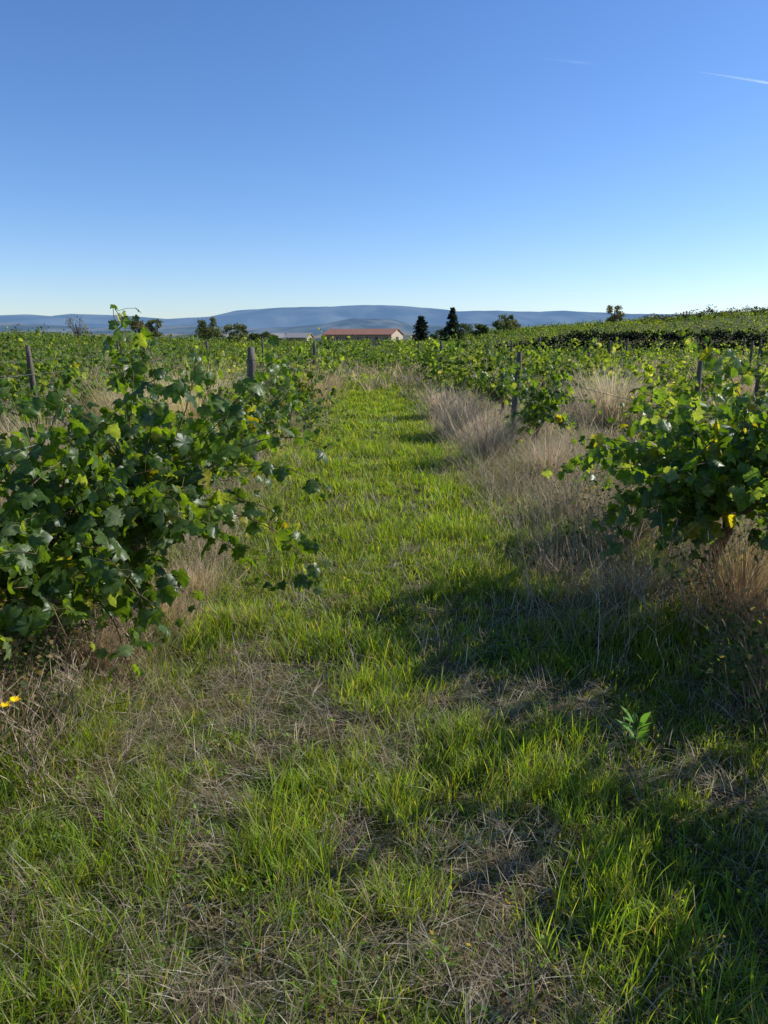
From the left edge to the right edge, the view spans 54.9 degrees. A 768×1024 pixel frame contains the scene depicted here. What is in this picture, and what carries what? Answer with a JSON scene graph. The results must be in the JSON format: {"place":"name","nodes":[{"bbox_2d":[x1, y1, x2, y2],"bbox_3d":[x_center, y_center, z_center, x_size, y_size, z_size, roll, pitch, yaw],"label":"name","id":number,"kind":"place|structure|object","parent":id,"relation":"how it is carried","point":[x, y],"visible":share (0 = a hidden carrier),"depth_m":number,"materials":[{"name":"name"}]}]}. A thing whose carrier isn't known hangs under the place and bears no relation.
{"place":"outdoors","nodes":[
{"label":"outdoors","id":0,"kind":"place"},
{"bbox_2d":[1,332,439,341],"bbox_3d":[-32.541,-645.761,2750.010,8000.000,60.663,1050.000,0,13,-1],"label":"hill","id":1,"kind":"structure","parent":0,"point":[405,336],"depth_m":2755.72,"materials":[{"name":"green plant"}]},
{"bbox_2d":[0,318,549,334],"bbox_3d":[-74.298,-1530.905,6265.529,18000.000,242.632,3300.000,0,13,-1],"label":"foothill","id":2,"kind":"structure","parent":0,"point":[402,327],"depth_m":6056.26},
{"bbox_2d":[266,333,284,339],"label":"farm shed","id":3,"kind":"structure","parent":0,"point":[281,335],"depth_m":299.96,"materials":[{"name":"stone"}]},
{"bbox_2d":[284,333,314,341],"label":"farm shed","id":4,"kind":"structure","parent":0,"point":[296,336],"depth_m":289.12,"materials":[{"name":"stone"}]},
{"bbox_2d":[324,330,402,344],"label":"walls","id":5,"kind":"structure","parent":0,"point":[398,333],"depth_m":290.18,"materials":[{"name":"paint"}]},
{"bbox_2d":[322,329,403,334],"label":"roof","id":6,"kind":"structure","parent":5,"relation":"on","point":[360,332],"depth_m":292.56,"materials":[{"name":"tile"}]},
{"bbox_2d":[0,305,749,327],"bbox_3d":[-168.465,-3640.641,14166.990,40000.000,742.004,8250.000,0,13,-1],"label":"mountain range","id":7,"kind":"structure","parent":0,"point":[278,317],"depth_m":13279.04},
{"bbox_2d":[0,314,767,1023],"bbox_3d":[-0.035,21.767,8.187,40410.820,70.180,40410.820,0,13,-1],"label":"ground","id":8,"kind":"structure","parent":0,"point":[258,972],"depth_m":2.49,"materials":[{"name":"green plant"}]},
{"bbox_2d":[0,701,10,736],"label":"yellow wildflower","id":9,"kind":"object","parent":8,"relation":"on","point":[5,705],"visible":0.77,"depth_m":2.75,"materials":[{"name":"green plant"}]},
{"bbox_2d":[8,695,21,760],"bbox_3d":[-1.338,0.803,2.715,0.046,0.275,0.055,0,13,-1],"label":"yellow wildflower","id":10,"kind":"object","parent":8,"relation":"on","point":[13,699],"visible":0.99,"depth_m":2.69,"materials":[{"name":"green plant"}]},
{"bbox_2d":[25,345,42,426],"bbox_3d":[-5.111,-1.624,10.856,0.161,1.604,0.100,0,13,-1],"label":"vineyard post","id":11,"kind":"object","parent":8,"relation":"on","point":[29,360],"visible":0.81,"depth_m":10.73,"materials":[{"name":"grey wood"}]},
{"bbox_2d":[0,461,113,660],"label":"grape vine","id":12,"kind":"object","parent":8,"relation":"on","point":[14,618],"visible":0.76,"depth_m":2.87,"materials":[{"name":"green plant"}]},
{"bbox_2d":[66,316,91,342],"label":"bare shrub tree","id":13,"kind":"object","parent":8,"relation":"on","point":[77,330],"visible":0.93,"depth_m":91.89,"materials":[{"name":"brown plant"}]},
{"bbox_2d":[0,358,228,683],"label":"grape vine","id":14,"kind":"object","parent":8,"relation":"on","point":[83,553],"visible":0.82,"depth_m":3.16,"materials":[{"name":"green plant"}]},
{"bbox_2d":[128,318,147,333],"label":"broadleaf tree","id":15,"kind":"object","parent":8,"relation":"on","point":[135,324],"visible":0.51,"depth_m":104.24,"materials":[{"name":"green plant"}]},
{"bbox_2d":[144,319,162,340],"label":"broadleaf tree","id":16,"kind":"object","parent":8,"relation":"on","point":[149,325],"visible":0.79,"depth_m":106.24,"materials":[{"name":"green plant"}]},
{"bbox_2d":[45,381,275,495],"bbox_3d":[-1.553,-0.283,5.316,1.536,1.248,1.723,-6,14,-23],"label":"grape vine","id":17,"kind":"object","parent":8,"relation":"on","point":[223,429],"visible":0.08,"depth_m":5.19,"materials":[{"name":"green plant"}]},
{"bbox_2d":[0,304,334,644],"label":"grape vine","id":18,"kind":"object","parent":8,"relation":"on","point":[186,452],"visible":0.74,"depth_m":3.84,"materials":[{"name":"green plant"}]},
{"bbox_2d":[195,317,224,341],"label":"broadleaf tree","id":19,"kind":"object","parent":8,"relation":"on","point":[204,330],"visible":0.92,"depth_m":107.47,"materials":[{"name":"green plant"}]},
{"bbox_2d":[169,368,290,440],"bbox_3d":[-1.779,-1.202,9.275,1.258,1.219,1.815,7,15,26],"label":"grape vine","id":20,"kind":"object","parent":8,"relation":"on","point":[235,397],"visible":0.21,"depth_m":9.00,"materials":[{"name":"green plant"}]},
{"bbox_2d":[161,349,300,484],"bbox_3d":[-1.435,-0.949,7.670,1.411,1.454,1.649,7,15,28],"label":"grape vine","id":21,"kind":"object","parent":8,"relation":"on","point":[266,410],"visible":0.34,"depth_m":7.52,"materials":[{"name":"green plant"}]},
{"bbox_2d":[222,323,248,345],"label":"broadleaf tree","id":22,"kind":"object","parent":8,"relation":"on","point":[237,327],"visible":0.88,"depth_m":110.03,"materials":[{"name":"green plant"}]},
{"bbox_2d":[246,347,258,460],"bbox_3d":[-1.542,-1.161,8.698,0.124,1.521,0.116,0,13,-1],"label":"vineyard post","id":23,"kind":"object","parent":8,"relation":"on","point":[251,366],"visible":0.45,"depth_m":8.54,"materials":[{"name":"grey wood"}]},
{"bbox_2d":[246,333,260,346],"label":"broadleaf tree","id":24,"kind":"object","parent":8,"relation":"on","point":[252,336],"visible":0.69,"depth_m":114.32,"materials":[{"name":"green plant"}]},
{"bbox_2d":[254,331,270,339],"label":"broadleaf tree","id":25,"kind":"object","parent":8,"relation":"on","point":[265,335],"visible":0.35,"depth_m":155.07,"materials":[{"name":"green plant"}]},
{"bbox_2d":[261,339,263,369],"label":"vineyard post","id":26,"kind":"object","parent":8,"relation":"on","point":[262,346],"visible":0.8,"depth_m":32.15,"materials":[{"name":"grey wood"}]},
{"bbox_2d":[313,341,316,374],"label":"vineyard post","id":27,"kind":"object","parent":8,"relation":"on","point":[314,350],"visible":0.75,"depth_m":18.51,"materials":[{"name":"grey wood"}]},
{"bbox_2d":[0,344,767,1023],"bbox_3d":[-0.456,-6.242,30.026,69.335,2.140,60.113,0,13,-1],"label":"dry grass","id":28,"kind":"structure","parent":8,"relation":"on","point":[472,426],"depth_m":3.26,"materials":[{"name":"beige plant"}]},
{"bbox_2d":[0,307,767,435],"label":"vineyard rows","id":29,"kind":"object","parent":8,"relation":"on","point":[429,350],"visible":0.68,"depth_m":24.27,"materials":[{"name":"green plant"}]},
{"bbox_2d":[0,348,767,455],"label":"trellis wire","id":30,"kind":"object","parent":29,"relation":"on","point":[432,360],"visible":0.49,"depth_m":8.35,"materials":[{"name":"grey metal"}]},
{"bbox_2d":[0,304,767,434],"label":"hedge scrub","id":31,"kind":"object","parent":8,"relation":"on","point":[716,334],"visible":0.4,"depth_m":77.59,"materials":[{"name":"green plant"}]},
{"bbox_2d":[0,359,767,1023],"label":"understory weeds","id":32,"kind":"object","parent":8,"relation":"on","point":[434,941],"visible":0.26,"depth_m":3.13,"materials":[{"name":"green plant"}]},
{"bbox_2d":[0,396,767,792],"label":"dead weed stems","id":33,"kind":"object","parent":8,"relation":"on","point":[62,676],"visible":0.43,"depth_m":3.69,"materials":[{"name":"brown plant"}]},
{"bbox_2d":[412,315,430,343],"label":"conifer tree","id":34,"kind":"object","parent":8,"relation":"on","point":[420,327],"visible":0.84,"depth_m":179.02,"materials":[{"name":"green plant"}]},
{"bbox_2d":[430,329,447,339],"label":"broadleaf tree","id":35,"kind":"object","parent":8,"relation":"on","point":[433,336],"visible":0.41,"depth_m":170.35,"materials":[{"name":"green plant"}]},
{"bbox_2d":[439,341,442,381],"bbox_3d":[1.734,-4.455,22.601,0.118,1.500,0.116,0,13,-1],"label":"vineyard post","id":36,"kind":"object","parent":8,"relation":"on","point":[441,348],"visible":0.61,"depth_m":22.46,"materials":[{"name":"grey wood"}]},
{"bbox_2d":[440,307,464,340],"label":"cedar tree","id":37,"kind":"object","parent":8,"relation":"on","point":[453,321],"visible":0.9,"depth_m":154.75,"materials":[{"name":"green plant"}]},
{"bbox_2d":[456,323,472,334],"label":"broadleaf tree","id":38,"kind":"object","parent":8,"relation":"on","point":[467,328],"visible":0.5,"depth_m":171.78,"materials":[{"name":"green plant"}]},
{"bbox_2d":[469,323,489,335],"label":"broadleaf tree","id":39,"kind":"object","parent":8,"relation":"on","point":[482,329],"visible":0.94,"depth_m":137.59,"materials":[{"name":"green plant"}]},
{"bbox_2d":[467,356,539,430],"bbox_3d":[1.996,-1.921,12.188,1.399,1.275,1.450,0,13,-1],"label":"grape vine","id":40,"kind":"object","parent":8,"relation":"on","point":[485,385],"visible":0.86,"depth_m":12.00,"materials":[{"name":"green plant"}]},
{"bbox_2d":[491,313,520,331],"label":"broadleaf tree","id":41,"kind":"object","parent":8,"relation":"on","point":[508,324],"visible":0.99,"depth_m":133.92,"materials":[{"name":"green plant"}]},
{"bbox_2d":[510,341,512,360],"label":"vineyard post","id":42,"kind":"object","parent":8,"relation":"on","point":[511,345],"visible":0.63,"depth_m":29.32,"materials":[{"name":"grey wood"}]},
{"bbox_2d":[509,351,521,440],"bbox_3d":[1.864,-1.552,10.546,0.173,1.445,0.102,0,13,-1],"label":"vineyard post","id":43,"kind":"object","parent":8,"relation":"on","point":[519,360],"visible":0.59,"depth_m":10.48,"materials":[{"name":"grey wood"}]},
{"bbox_2d":[485,337,602,447],"bbox_3d":[1.887,-1.503,9.804,1.697,1.583,1.418,10,17,37],"label":"grape vine","id":44,"kind":"object","parent":8,"relation":"on","point":[554,401],"visible":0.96,"depth_m":9.45,"materials":[{"name":"green plant"}]},
{"bbox_2d":[585,350,590,379],"bbox_3d":[5.166,-3.413,18.777,0.137,1.502,0.117,0,13,-1],"label":"vineyard post","id":45,"kind":"object","parent":8,"relation":"on","point":[589,353],"visible":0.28,"depth_m":18.62,"materials":[{"name":"grey wood"}]},
{"bbox_2d":[606,305,625,324],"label":"hillside tree","id":46,"kind":"object","parent":8,"relation":"on","point":[614,316],"visible":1,"depth_m":137.30,"materials":[{"name":"green plant"}]},
{"bbox_2d":[625,338,627,368],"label":"vineyard post","id":47,"kind":"object","parent":8,"relation":"on","point":[626,347],"visible":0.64,"depth_m":35.24,"materials":[{"name":"grey wood"}]},
{"bbox_2d":[616,706,652,750],"bbox_3d":[0.982,0.858,2.898,0.131,0.186,0.120,2,13,8],"label":"broadleaf weed","id":48,"kind":"object","parent":8,"relation":"on","point":[643,730],"visible":0.98,"depth_m":2.90,"materials":[{"name":"green plant"}]},
{"bbox_2d":[541,336,767,585],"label":"grape vine","id":49,"kind":"object","parent":8,"relation":"on","point":[668,457],"visible":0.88,"depth_m":4.18,"materials":[{"name":"green plant"}]},
{"bbox_2d":[607,369,767,520],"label":"grape vine","id":50,"kind":"object","parent":8,"relation":"on","point":[634,428],"visible":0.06,"depth_m":5.50,"materials":[{"name":"green plant"}]},
{"bbox_2d":[693,358,702,421],"bbox_3d":[5.220,-1.859,12.363,0.116,1.402,0.096,0,13,-1],"label":"vineyard post","id":51,"kind":"object","parent":8,"relation":"on","point":[699,375],"visible":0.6,"depth_m":12.24,"materials":[{"name":"grey wood"}]},
{"bbox_2d":[678,454,767,562],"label":"grape vine","id":52,"kind":"object","parent":8,"relation":"on","point":[739,495],"visible":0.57,"depth_m":3.78,"materials":[{"name":"green plant"}]},
{"bbox_2d":[742,338,745,362],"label":"vineyard post","id":53,"kind":"object","parent":8,"relation":"on","point":[744,347],"visible":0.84,"depth_m":37.28,"materials":[{"name":"grey wood"}]},
{"bbox_2d":[749,341,753,366],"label":"vineyard post","id":54,"kind":"object","parent":8,"relation":"on","point":[751,348],"visible":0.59,"depth_m":23.57,"materials":[{"name":"grey wood"}]},
{"bbox_2d":[754,346,763,396],"bbox_3d":[8.525,-2.986,16.863,0.141,1.552,0.106,0,13,-1],"label":"vineyard post","id":55,"kind":"object","parent":8,"relation":"on","point":[757,381],"visible":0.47,"depth_m":16.83,"materials":[{"name":"grey wood"}]},
{"bbox_2d":[756,339,761,367],"bbox_3d":[14.971,-6.049,29.574,0.128,1.702,0.108,0,13,-1],"label":"vineyard post","id":56,"kind":"object","parent":8,"relation":"on","point":[760,344],"visible":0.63,"depth_m":29.43,"materials":[{"name":"grey wood"}]},
{"bbox_2d":[0,0,767,318],"label":"sky","id":57,"kind":"structure","parent":0,"point":[163,159],"materials":[{"name":"blue"}]}
]}

